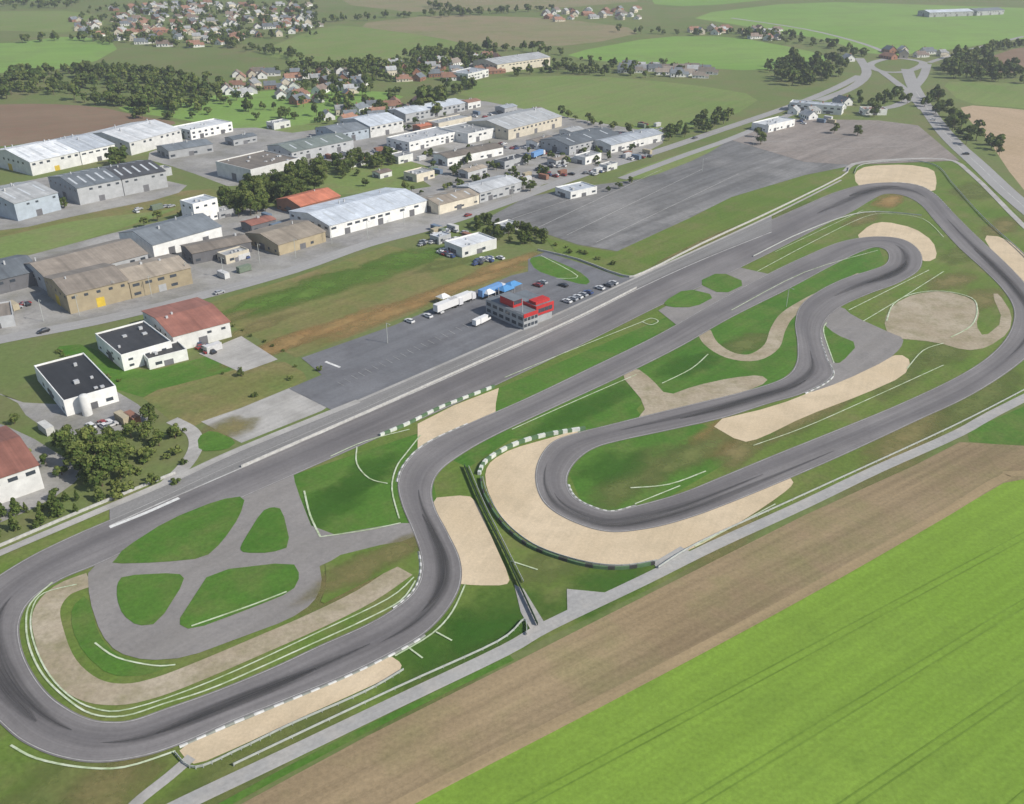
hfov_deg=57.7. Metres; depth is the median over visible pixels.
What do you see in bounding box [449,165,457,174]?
deciduous tree
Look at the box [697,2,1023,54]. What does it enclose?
crop field
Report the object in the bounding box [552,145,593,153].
doors
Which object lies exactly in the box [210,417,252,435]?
sand patch
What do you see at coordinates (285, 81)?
detached house
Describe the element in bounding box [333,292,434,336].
meadow patch
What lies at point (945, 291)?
painted line
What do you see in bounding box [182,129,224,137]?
doors
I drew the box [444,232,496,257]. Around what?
walls
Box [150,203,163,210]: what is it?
shipping container
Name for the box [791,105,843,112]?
windows
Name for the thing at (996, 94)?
pasture field
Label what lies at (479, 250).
doors
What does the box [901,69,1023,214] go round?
dual carriageway
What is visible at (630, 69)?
distant tree belt
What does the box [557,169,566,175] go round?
shipping container
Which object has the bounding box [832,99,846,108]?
detached house
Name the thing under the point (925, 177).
gravel trap
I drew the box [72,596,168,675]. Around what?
grass strip
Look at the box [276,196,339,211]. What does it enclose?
walls
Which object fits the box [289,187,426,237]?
long warehouse
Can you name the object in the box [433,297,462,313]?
articulated truck
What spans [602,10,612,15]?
detached house
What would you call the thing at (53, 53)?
pasture field
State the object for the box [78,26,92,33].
detached house
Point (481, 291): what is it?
articulated truck
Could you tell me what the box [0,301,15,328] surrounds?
workshop
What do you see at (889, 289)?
painted line
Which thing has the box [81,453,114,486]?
deciduous tree
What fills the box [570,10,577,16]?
detached house
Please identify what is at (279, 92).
detached house
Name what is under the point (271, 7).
detached house
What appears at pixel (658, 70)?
detached house
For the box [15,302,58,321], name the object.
access road
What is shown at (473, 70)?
roof
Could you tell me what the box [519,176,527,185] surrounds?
deciduous tree
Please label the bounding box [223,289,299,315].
meadow patch
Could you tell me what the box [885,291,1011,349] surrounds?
worn gravel area
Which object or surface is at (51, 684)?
painted line
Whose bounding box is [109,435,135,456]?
deciduous tree
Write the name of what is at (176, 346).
roof
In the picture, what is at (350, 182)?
green verge
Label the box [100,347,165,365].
windows
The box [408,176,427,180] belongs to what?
doors
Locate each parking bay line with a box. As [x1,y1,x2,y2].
[544,169,661,224]
[567,169,701,234]
[597,173,738,241]
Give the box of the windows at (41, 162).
[3,154,77,165]
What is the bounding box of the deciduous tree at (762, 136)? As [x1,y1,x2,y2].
[755,131,766,143]
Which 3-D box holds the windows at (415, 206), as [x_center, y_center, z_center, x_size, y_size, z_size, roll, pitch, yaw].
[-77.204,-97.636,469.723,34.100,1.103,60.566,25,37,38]
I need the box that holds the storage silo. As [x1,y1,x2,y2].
[78,393,92,416]
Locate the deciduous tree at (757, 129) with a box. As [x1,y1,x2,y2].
[753,127,760,135]
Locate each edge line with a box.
[0,182,1021,760]
[17,193,1014,722]
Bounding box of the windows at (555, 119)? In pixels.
[498,119,556,131]
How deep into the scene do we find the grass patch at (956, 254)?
420.38 m
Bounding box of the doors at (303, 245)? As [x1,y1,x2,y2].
[259,242,305,249]
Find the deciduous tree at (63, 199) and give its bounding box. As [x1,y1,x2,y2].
[59,197,67,207]
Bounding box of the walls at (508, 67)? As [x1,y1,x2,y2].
[473,57,549,71]
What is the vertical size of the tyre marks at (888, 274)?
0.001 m
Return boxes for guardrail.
[174,668,403,769]
[233,618,526,766]
[468,465,523,581]
[482,476,656,565]
[658,389,1023,568]
[753,211,921,256]
[854,160,950,180]
[951,181,1023,253]
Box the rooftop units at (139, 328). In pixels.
[117,326,147,347]
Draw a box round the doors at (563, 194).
[560,192,585,196]
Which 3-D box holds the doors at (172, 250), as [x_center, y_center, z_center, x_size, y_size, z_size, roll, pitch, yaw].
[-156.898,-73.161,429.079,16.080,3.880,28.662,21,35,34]
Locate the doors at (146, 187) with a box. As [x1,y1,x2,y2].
[143,184,149,191]
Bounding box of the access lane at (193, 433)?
[161,417,201,481]
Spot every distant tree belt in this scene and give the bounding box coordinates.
[0,0,78,8]
[0,59,228,113]
[0,64,23,98]
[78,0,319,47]
[104,145,127,164]
[131,80,401,119]
[274,36,496,87]
[314,99,445,128]
[411,84,449,104]
[418,75,476,92]
[422,141,635,181]
[542,55,684,77]
[737,26,869,55]
[764,46,849,85]
[849,86,912,105]
[940,44,1023,82]
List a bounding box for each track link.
[659,268,766,323]
[812,307,902,391]
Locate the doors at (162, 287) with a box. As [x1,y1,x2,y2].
[158,283,166,291]
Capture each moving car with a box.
[36,327,49,333]
[213,290,224,294]
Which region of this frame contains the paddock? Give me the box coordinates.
[289,252,633,408]
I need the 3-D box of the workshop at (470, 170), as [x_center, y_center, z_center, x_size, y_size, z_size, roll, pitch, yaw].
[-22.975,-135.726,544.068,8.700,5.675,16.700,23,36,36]
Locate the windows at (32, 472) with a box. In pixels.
[7,470,35,482]
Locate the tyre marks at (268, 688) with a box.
[103,644,367,742]
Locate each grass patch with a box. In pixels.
[3,760,120,803]
[73,757,148,803]
[188,709,337,803]
[306,489,354,522]
[315,579,373,599]
[321,536,415,585]
[346,461,388,486]
[398,638,495,712]
[412,621,481,672]
[457,607,523,642]
[527,554,589,577]
[557,395,619,421]
[581,567,640,591]
[592,456,639,478]
[601,452,673,504]
[648,430,728,482]
[662,229,735,261]
[670,357,703,372]
[697,512,756,563]
[698,422,737,452]
[722,440,758,465]
[724,334,767,353]
[770,401,846,440]
[772,209,791,218]
[850,214,876,223]
[863,414,941,479]
[875,195,901,206]
[879,357,924,393]
[922,343,960,364]
[932,275,974,290]
[940,371,1018,427]
[945,248,969,262]
[952,184,988,197]
[967,292,995,309]
[985,219,1021,234]
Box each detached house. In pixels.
[68,16,76,21]
[74,22,88,26]
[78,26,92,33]
[90,21,99,28]
[92,20,101,25]
[109,6,118,10]
[112,33,125,40]
[114,27,122,34]
[119,20,131,25]
[122,16,136,22]
[124,29,137,33]
[129,22,141,27]
[129,34,135,40]
[131,14,144,19]
[133,37,149,44]
[138,20,147,24]
[148,2,156,8]
[150,13,159,19]
[152,27,168,32]
[156,39,172,46]
[169,18,182,23]
[171,27,186,33]
[173,33,183,39]
[179,5,189,9]
[180,11,191,15]
[183,25,190,31]
[186,39,204,47]
[187,14,198,18]
[187,17,196,23]
[188,28,195,34]
[192,32,202,39]
[194,9,204,13]
[198,27,209,31]
[203,0,212,3]
[206,17,217,24]
[209,27,220,33]
[214,37,224,44]
[221,82,231,92]
[224,86,233,94]
[225,1,234,7]
[225,10,237,16]
[225,17,236,22]
[229,80,245,87]
[232,69,240,77]
[234,87,252,96]
[235,72,245,80]
[238,1,248,5]
[241,14,253,20]
[246,69,256,76]
[246,78,261,86]
[246,83,257,93]
[250,66,262,72]
[253,9,263,16]
[253,23,260,28]
[257,70,266,78]
[260,66,280,75]
[261,23,275,28]
[263,80,278,89]
[269,5,276,9]
[270,14,278,20]
[273,21,286,27]
[274,88,287,98]
[275,1,284,5]
[275,29,282,36]
[276,83,287,90]
[280,20,291,26]
[280,77,289,86]
[283,72,302,80]
[284,6,293,11]
[285,86,296,93]
[287,88,310,97]
[288,27,295,33]
[288,93,310,104]
[289,68,303,74]
[289,79,299,88]
[295,14,303,20]
[304,18,310,24]
[309,72,320,79]
[311,83,329,93]
[311,93,324,102]
[315,67,322,72]
[318,74,327,83]
[321,109,334,120]
[333,67,344,73]
[334,103,350,115]
[337,112,357,122]
[338,72,347,78]
[342,88,353,95]
[342,109,361,114]
[343,83,358,93]
[350,77,368,86]
[351,102,369,111]
[366,99,375,106]
[367,109,384,113]
[368,106,384,109]
[383,100,403,108]
[384,65,398,75]
[389,96,400,102]
[395,73,412,81]
[412,68,420,74]
[412,72,426,81]
[425,60,440,68]
[427,69,443,77]
[436,61,445,69]
[440,71,456,80]
[445,57,462,65]
[448,64,463,70]
[485,66,505,73]
[543,13,553,18]
[551,6,560,11]
[553,16,565,21]
[561,7,568,13]
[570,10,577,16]
[581,10,594,15]
[588,13,598,18]
[598,10,606,17]
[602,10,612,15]
[615,10,627,14]
[617,13,624,19]
[617,64,635,72]
[630,6,637,12]
[635,67,646,72]
[637,64,647,70]
[648,62,662,71]
[654,67,669,74]
[669,67,688,76]
[673,62,689,68]
[683,67,698,75]
[687,26,698,32]
[687,64,698,70]
[692,70,708,77]
[698,27,704,34]
[698,65,718,74]
[707,24,715,31]
[710,27,720,34]
[747,32,762,38]
[763,33,773,40]
[772,26,782,30]
[773,33,782,39]
[787,105,800,114]
[798,109,817,119]
[806,105,820,113]
[832,95,852,105]
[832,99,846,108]
[842,53,854,61]
[879,52,897,59]
[881,45,896,52]
[897,45,908,52]
[899,48,908,58]
[912,50,929,57]
[919,46,936,53]
[936,48,948,56]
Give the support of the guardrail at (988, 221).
on the ground at (22, 358)
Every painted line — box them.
[4,107,786,338]
[10,744,175,769]
[25,581,415,716]
[30,577,413,711]
[94,642,174,665]
[109,232,770,525]
[109,497,179,527]
[191,591,286,625]
[303,491,320,536]
[320,522,400,536]
[331,429,409,455]
[355,447,386,483]
[391,435,420,517]
[395,584,465,655]
[506,322,640,376]
[511,560,537,569]
[513,374,636,428]
[630,471,705,487]
[635,485,679,503]
[663,354,707,382]
[695,504,774,546]
[732,250,876,309]
[755,365,942,444]
[758,213,943,270]
[775,212,857,251]
[823,323,833,362]
[849,270,927,309]
[863,271,943,320]
[886,291,977,336]
[907,343,942,368]
[916,92,1021,204]
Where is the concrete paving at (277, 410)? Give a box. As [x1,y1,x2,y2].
[202,388,326,442]
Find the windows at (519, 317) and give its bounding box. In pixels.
[487,299,551,327]
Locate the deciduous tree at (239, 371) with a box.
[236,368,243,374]
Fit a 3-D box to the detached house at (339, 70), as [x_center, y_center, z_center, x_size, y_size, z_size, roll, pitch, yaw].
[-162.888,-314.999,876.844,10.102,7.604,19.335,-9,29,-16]
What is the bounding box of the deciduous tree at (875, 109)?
[869,102,881,115]
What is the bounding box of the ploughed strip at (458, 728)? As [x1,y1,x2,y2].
[242,442,1023,803]
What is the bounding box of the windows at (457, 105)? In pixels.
[392,105,463,120]
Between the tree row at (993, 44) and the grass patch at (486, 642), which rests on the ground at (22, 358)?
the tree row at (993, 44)
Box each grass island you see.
[113,497,243,562]
[117,573,183,624]
[180,564,298,628]
[198,431,234,450]
[240,507,288,552]
[321,542,410,602]
[530,256,588,283]
[664,290,711,306]
[702,274,741,291]
[824,325,854,362]
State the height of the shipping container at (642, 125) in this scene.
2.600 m
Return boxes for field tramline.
[511,532,1023,803]
[530,539,1023,803]
[682,598,1023,803]
[701,607,1023,803]
[837,680,1023,803]
[856,691,1023,803]
[1007,790,1023,803]
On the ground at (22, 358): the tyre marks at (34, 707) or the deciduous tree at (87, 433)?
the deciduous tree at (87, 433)
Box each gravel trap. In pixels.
[180,657,401,763]
[418,388,498,447]
[434,495,508,584]
[485,431,792,563]
[714,355,909,441]
[855,165,935,190]
[858,222,936,260]
[985,236,1023,280]
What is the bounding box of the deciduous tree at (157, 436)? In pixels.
[149,428,166,445]
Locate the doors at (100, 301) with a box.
[55,294,105,306]
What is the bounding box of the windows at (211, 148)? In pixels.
[158,148,211,156]
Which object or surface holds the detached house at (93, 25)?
on the ground at (22, 358)
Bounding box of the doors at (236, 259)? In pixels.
[219,257,240,263]
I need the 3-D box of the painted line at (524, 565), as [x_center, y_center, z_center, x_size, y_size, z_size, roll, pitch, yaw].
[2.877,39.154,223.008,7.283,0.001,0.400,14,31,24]
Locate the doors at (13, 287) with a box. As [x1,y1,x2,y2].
[9,283,18,291]
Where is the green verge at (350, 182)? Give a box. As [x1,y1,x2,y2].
[320,161,437,194]
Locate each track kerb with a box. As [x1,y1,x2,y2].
[179,634,425,747]
[393,551,421,607]
[396,423,467,481]
[568,484,635,510]
[805,338,834,393]
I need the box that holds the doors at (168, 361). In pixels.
[144,358,173,365]
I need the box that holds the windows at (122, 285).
[46,282,124,298]
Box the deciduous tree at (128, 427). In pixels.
[121,420,136,438]
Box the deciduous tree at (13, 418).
[8,413,19,423]
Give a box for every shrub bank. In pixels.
[108,428,188,498]
[109,440,156,490]
[221,364,322,396]
[231,324,284,350]
[541,240,615,264]
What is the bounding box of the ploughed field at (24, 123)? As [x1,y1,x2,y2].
[0,104,174,145]
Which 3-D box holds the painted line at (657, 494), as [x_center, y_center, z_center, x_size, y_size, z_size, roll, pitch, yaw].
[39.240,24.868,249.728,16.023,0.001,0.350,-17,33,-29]
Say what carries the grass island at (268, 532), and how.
on the kart area at (308, 552)
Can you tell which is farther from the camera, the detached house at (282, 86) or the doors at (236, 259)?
the detached house at (282, 86)
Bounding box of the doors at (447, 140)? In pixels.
[396,138,448,149]
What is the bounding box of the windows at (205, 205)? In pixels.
[183,202,216,217]
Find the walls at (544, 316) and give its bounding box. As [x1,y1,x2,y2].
[486,298,551,329]
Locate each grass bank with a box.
[546,238,628,270]
[617,171,847,274]
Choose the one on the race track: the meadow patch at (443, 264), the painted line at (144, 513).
the painted line at (144, 513)
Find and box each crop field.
[416,479,1023,803]
[569,36,826,69]
[652,0,759,5]
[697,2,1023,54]
[967,407,1023,445]
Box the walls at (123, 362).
[95,320,171,370]
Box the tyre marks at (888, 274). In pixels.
[867,250,905,282]
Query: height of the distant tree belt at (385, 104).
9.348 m
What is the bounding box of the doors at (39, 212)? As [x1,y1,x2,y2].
[36,208,42,215]
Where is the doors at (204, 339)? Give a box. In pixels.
[156,328,207,343]
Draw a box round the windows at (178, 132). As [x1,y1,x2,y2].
[120,131,179,145]
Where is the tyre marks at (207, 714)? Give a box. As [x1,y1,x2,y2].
[156,669,312,733]
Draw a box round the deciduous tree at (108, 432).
[100,425,122,440]
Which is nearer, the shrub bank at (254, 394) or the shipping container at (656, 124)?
the shrub bank at (254, 394)
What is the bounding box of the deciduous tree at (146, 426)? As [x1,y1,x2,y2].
[135,420,153,439]
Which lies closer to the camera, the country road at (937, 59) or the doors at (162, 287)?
the doors at (162, 287)
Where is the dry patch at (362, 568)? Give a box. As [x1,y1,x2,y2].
[316,538,410,592]
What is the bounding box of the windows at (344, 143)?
[274,143,345,154]
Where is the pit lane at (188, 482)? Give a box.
[110,216,771,523]
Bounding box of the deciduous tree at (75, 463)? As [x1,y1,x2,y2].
[71,453,93,479]
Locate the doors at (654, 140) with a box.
[598,139,655,150]
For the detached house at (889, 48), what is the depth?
991.05 m
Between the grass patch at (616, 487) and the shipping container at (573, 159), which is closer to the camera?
the grass patch at (616, 487)
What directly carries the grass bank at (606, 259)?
on the ground at (22, 358)
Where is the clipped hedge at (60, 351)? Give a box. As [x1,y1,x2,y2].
[55,349,121,380]
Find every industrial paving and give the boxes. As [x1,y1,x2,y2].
[0,175,186,229]
[148,99,664,189]
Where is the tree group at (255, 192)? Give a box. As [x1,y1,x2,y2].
[216,153,327,215]
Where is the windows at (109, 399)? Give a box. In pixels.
[42,382,113,410]
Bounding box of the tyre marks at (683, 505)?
[564,482,742,520]
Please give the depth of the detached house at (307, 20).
1220.27 m
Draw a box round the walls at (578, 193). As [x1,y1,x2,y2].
[555,181,596,198]
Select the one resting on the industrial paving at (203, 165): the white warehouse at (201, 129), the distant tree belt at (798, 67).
the white warehouse at (201, 129)
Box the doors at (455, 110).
[395,109,456,118]
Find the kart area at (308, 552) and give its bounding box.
[88,475,413,659]
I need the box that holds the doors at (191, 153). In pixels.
[161,151,193,156]
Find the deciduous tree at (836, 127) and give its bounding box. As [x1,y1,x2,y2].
[830,123,839,130]
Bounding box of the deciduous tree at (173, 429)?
[167,423,180,438]
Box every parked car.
[85,421,96,427]
[97,422,106,429]
[106,421,118,426]
[195,343,205,349]
[404,318,414,323]
[422,313,432,318]
[532,283,542,286]
[537,280,547,283]
[558,282,568,287]
[561,298,572,303]
[567,296,577,300]
[572,294,583,298]
[578,292,588,296]
[583,289,593,294]
[595,285,604,289]
[603,282,613,286]
[608,280,618,284]
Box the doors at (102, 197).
[62,191,105,200]
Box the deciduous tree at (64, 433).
[50,424,75,447]
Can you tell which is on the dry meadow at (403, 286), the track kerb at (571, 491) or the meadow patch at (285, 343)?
the meadow patch at (285, 343)
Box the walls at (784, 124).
[751,116,794,132]
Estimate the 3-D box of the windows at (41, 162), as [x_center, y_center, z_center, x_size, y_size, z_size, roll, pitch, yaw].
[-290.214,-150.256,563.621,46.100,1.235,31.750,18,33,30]
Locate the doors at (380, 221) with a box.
[345,209,414,233]
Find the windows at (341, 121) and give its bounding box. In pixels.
[341,121,401,129]
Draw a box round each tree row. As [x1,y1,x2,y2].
[19,29,113,42]
[29,449,68,495]
[139,203,241,223]
[227,36,313,60]
[310,4,553,23]
[401,165,549,192]
[427,0,478,14]
[443,40,563,53]
[512,61,578,75]
[558,105,648,131]
[606,176,633,191]
[615,24,733,34]
[663,106,733,137]
[920,84,1005,153]
[974,38,1023,54]
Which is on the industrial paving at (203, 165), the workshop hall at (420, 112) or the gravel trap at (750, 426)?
the workshop hall at (420, 112)
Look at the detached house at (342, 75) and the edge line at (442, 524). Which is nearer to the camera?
the edge line at (442, 524)
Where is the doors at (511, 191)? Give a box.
[488,188,513,200]
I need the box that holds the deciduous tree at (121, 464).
[108,449,133,478]
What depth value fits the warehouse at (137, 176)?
513.65 m
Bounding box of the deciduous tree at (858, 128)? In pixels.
[853,125,862,135]
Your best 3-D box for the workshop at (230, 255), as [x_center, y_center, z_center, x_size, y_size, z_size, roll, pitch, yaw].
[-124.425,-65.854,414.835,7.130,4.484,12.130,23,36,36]
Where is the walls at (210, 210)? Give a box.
[180,194,218,219]
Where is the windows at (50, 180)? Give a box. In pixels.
[50,180,118,191]
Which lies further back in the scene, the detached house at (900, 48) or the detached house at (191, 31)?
the detached house at (191, 31)
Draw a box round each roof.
[37,355,112,399]
[98,322,167,353]
[146,342,183,357]
[183,195,212,203]
[278,187,340,206]
[448,233,492,246]
[455,68,485,73]
[473,52,549,64]
[487,289,552,314]
[558,182,593,191]
[755,117,791,124]
[791,100,843,105]
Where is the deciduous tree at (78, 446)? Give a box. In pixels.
[60,439,93,467]
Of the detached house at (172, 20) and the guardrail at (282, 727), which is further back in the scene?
the detached house at (172, 20)
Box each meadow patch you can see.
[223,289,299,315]
[231,319,278,337]
[256,270,365,312]
[260,308,382,348]
[262,331,310,354]
[329,262,419,290]
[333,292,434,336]
[365,248,436,267]
[411,265,522,304]
[426,257,468,269]
[473,255,532,274]
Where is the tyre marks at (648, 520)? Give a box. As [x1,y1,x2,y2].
[544,452,829,525]
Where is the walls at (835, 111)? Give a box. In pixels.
[789,99,844,114]
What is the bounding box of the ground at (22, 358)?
[0,0,1023,803]
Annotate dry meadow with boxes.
[0,189,219,236]
[211,245,527,356]
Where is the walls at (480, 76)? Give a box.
[452,67,488,79]
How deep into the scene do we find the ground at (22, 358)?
741.77 m
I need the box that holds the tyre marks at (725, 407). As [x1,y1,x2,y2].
[680,384,798,418]
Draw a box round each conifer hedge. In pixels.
[0,485,105,536]
[0,491,69,520]
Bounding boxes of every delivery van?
[472,317,484,325]
[477,314,490,323]
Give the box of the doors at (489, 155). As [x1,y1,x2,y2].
[438,154,491,164]
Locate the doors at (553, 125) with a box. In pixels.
[516,124,554,137]
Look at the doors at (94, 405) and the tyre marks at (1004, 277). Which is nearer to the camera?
the doors at (94, 405)
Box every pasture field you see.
[0,11,103,31]
[0,37,116,72]
[0,208,175,257]
[119,89,402,128]
[264,26,466,60]
[450,76,757,131]
[945,82,1023,107]
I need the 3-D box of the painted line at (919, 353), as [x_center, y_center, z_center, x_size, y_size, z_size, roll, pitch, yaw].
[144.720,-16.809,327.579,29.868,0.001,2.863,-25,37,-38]
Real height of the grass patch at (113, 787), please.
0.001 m
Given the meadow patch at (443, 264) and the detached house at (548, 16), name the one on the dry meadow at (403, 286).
the meadow patch at (443, 264)
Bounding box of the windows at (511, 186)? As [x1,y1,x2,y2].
[481,186,519,200]
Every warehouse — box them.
[0,139,81,175]
[0,181,60,220]
[0,425,43,502]
[46,133,114,164]
[48,167,123,204]
[84,119,182,154]
[96,160,167,195]
[174,118,232,139]
[216,150,298,180]
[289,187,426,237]
[423,188,479,214]
[456,174,521,202]
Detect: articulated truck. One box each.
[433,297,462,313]
[447,290,475,307]
[478,282,504,298]
[531,149,544,158]
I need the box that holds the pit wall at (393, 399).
[241,287,636,466]
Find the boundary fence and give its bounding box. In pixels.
[464,464,537,624]
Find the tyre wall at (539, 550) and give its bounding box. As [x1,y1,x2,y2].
[480,476,654,569]
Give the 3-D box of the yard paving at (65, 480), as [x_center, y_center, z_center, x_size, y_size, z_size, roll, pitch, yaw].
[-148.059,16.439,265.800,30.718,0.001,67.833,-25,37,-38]
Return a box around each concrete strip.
[0,400,359,555]
[358,180,841,400]
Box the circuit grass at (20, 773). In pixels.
[0,159,1023,803]
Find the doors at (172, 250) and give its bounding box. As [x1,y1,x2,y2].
[168,236,208,253]
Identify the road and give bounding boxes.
[0,75,859,343]
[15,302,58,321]
[167,394,1023,803]
[618,114,793,178]
[733,18,882,52]
[815,58,871,100]
[843,158,1023,228]
[866,58,926,72]
[879,72,926,108]
[885,94,921,108]
[910,64,931,87]
[928,36,1023,62]
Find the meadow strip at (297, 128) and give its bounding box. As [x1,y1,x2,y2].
[172,122,319,138]
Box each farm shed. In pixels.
[917,8,973,16]
[970,7,1003,15]
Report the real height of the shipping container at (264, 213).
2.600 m
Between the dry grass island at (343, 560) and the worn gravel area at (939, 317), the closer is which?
the dry grass island at (343, 560)
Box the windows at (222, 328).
[145,317,225,335]
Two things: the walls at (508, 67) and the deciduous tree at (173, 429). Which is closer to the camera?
the deciduous tree at (173, 429)
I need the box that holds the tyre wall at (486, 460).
[477,426,585,474]
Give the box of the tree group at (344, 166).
[324,146,397,177]
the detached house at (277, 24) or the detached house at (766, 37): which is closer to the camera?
the detached house at (766, 37)
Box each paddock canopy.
[435,293,449,299]
[484,289,495,297]
[496,285,514,292]
[505,280,521,286]
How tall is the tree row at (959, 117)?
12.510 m
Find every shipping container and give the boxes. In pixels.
[9,300,19,310]
[37,420,54,436]
[113,410,129,424]
[123,410,140,423]
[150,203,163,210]
[203,341,222,353]
[217,269,229,279]
[236,263,251,272]
[238,252,250,260]
[261,212,271,215]
[374,146,382,150]
[416,155,425,160]
[430,223,441,227]
[430,226,440,233]
[433,168,442,173]
[447,223,458,229]
[522,171,531,175]
[522,175,531,181]
[538,173,548,179]
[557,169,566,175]
[570,157,576,162]
[593,166,602,172]
[623,152,631,157]
[631,154,641,159]
[637,123,645,127]
[642,148,651,153]
[653,122,660,126]
[816,118,825,122]
[827,119,835,122]
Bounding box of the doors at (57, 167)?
[8,163,59,170]
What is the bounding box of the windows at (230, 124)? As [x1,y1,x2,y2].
[183,124,230,137]
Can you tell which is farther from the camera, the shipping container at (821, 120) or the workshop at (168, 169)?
the shipping container at (821, 120)
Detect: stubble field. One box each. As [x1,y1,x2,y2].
[343,0,637,11]
[363,15,636,46]
[961,105,1023,188]
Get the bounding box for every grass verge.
[143,362,306,425]
[219,656,513,803]
[623,144,721,178]
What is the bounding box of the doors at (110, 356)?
[107,350,144,361]
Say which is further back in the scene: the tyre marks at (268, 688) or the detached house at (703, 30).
the detached house at (703, 30)
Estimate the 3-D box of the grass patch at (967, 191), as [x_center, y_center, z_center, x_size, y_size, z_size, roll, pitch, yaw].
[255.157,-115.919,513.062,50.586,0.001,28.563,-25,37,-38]
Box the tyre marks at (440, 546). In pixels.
[382,497,446,641]
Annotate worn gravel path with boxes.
[32,567,411,704]
[624,369,766,416]
[699,273,858,360]
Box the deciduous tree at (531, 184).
[525,180,536,190]
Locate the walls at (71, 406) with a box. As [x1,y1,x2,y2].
[34,353,118,415]
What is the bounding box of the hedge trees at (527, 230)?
[466,212,547,241]
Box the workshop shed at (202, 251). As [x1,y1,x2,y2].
[180,233,251,263]
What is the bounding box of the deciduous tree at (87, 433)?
[74,425,108,454]
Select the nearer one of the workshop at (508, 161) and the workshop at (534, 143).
the workshop at (508, 161)
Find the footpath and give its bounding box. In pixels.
[129,755,195,803]
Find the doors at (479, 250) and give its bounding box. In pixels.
[450,248,482,253]
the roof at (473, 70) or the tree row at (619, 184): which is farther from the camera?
the roof at (473, 70)
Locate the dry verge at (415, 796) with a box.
[389,471,1023,803]
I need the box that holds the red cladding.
[500,292,553,317]
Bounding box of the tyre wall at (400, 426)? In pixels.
[380,384,494,435]
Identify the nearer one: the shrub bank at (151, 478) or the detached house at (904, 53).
the shrub bank at (151, 478)
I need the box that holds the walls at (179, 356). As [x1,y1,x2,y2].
[143,341,188,369]
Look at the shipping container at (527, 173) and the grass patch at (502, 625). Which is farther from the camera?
the shipping container at (527, 173)
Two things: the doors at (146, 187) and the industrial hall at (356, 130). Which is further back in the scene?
the industrial hall at (356, 130)
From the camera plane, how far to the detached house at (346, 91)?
763.76 m
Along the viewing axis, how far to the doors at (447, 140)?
603.38 m
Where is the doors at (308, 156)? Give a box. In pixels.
[280,147,340,158]
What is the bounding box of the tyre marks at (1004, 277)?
[988,262,1017,292]
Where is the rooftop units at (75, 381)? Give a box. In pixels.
[73,362,104,388]
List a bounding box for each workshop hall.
[43,263,131,313]
[116,254,192,298]
[156,138,213,158]
[386,126,456,151]
[388,98,464,121]
[427,114,471,126]
[433,142,503,165]
[439,122,494,143]
[594,128,662,152]
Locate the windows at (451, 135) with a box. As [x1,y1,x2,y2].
[388,135,452,148]
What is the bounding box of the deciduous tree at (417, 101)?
[413,98,423,105]
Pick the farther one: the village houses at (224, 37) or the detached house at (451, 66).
the village houses at (224, 37)
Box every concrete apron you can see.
[199,336,277,370]
[514,585,546,632]
[567,589,612,620]
[655,547,692,576]
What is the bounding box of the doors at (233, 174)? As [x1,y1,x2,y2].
[232,173,236,180]
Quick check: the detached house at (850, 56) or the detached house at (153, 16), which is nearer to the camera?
the detached house at (850, 56)
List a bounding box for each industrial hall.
[0,255,35,293]
[23,238,148,290]
[118,212,221,257]
[245,220,325,255]
[266,131,353,159]
[315,121,368,140]
[339,112,403,137]
[467,108,561,139]
[540,127,619,154]
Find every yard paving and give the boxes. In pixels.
[0,185,541,334]
[0,392,147,434]
[0,424,79,521]
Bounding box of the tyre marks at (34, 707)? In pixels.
[0,601,70,729]
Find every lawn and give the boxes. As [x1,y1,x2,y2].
[57,344,230,396]
[294,433,435,533]
[454,317,686,467]
[569,424,738,509]
[636,247,884,400]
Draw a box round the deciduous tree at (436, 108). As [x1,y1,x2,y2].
[431,101,442,112]
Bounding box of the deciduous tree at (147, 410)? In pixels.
[138,402,158,422]
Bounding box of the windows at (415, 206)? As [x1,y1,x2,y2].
[291,205,418,229]
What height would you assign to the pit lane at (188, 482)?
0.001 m
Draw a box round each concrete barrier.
[0,471,175,546]
[537,166,848,277]
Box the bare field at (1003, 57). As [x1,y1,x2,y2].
[982,47,1023,71]
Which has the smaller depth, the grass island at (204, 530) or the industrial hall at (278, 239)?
the grass island at (204, 530)
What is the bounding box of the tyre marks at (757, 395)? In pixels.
[720,357,812,406]
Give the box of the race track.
[0,182,1023,762]
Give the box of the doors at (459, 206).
[427,204,461,211]
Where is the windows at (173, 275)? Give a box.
[132,274,177,294]
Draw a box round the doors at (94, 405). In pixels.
[48,388,98,408]
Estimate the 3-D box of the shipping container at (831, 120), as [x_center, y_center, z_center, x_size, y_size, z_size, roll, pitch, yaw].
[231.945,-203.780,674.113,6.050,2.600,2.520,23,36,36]
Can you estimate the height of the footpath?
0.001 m
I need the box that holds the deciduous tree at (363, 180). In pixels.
[361,178,369,185]
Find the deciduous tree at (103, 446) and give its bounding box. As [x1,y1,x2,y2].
[92,439,118,464]
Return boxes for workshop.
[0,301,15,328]
[142,297,231,348]
[160,165,171,175]
[217,246,248,263]
[218,205,236,218]
[224,132,256,145]
[240,215,275,231]
[266,118,290,129]
[342,156,365,167]
[371,168,392,178]
[388,151,412,163]
[404,167,434,181]
[413,122,432,130]
[430,231,450,244]
[457,164,487,178]
[461,98,480,108]
[494,103,517,113]
[494,154,526,168]
[494,219,518,233]
[526,135,551,149]
[547,155,567,164]
[559,126,583,134]
[574,151,600,164]
[599,161,616,170]
[859,106,887,114]
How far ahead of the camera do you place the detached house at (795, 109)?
702.20 m
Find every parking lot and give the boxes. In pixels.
[490,140,958,250]
[733,119,958,164]
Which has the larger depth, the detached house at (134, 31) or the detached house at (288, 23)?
the detached house at (288, 23)
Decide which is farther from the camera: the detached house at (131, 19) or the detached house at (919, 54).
the detached house at (131, 19)

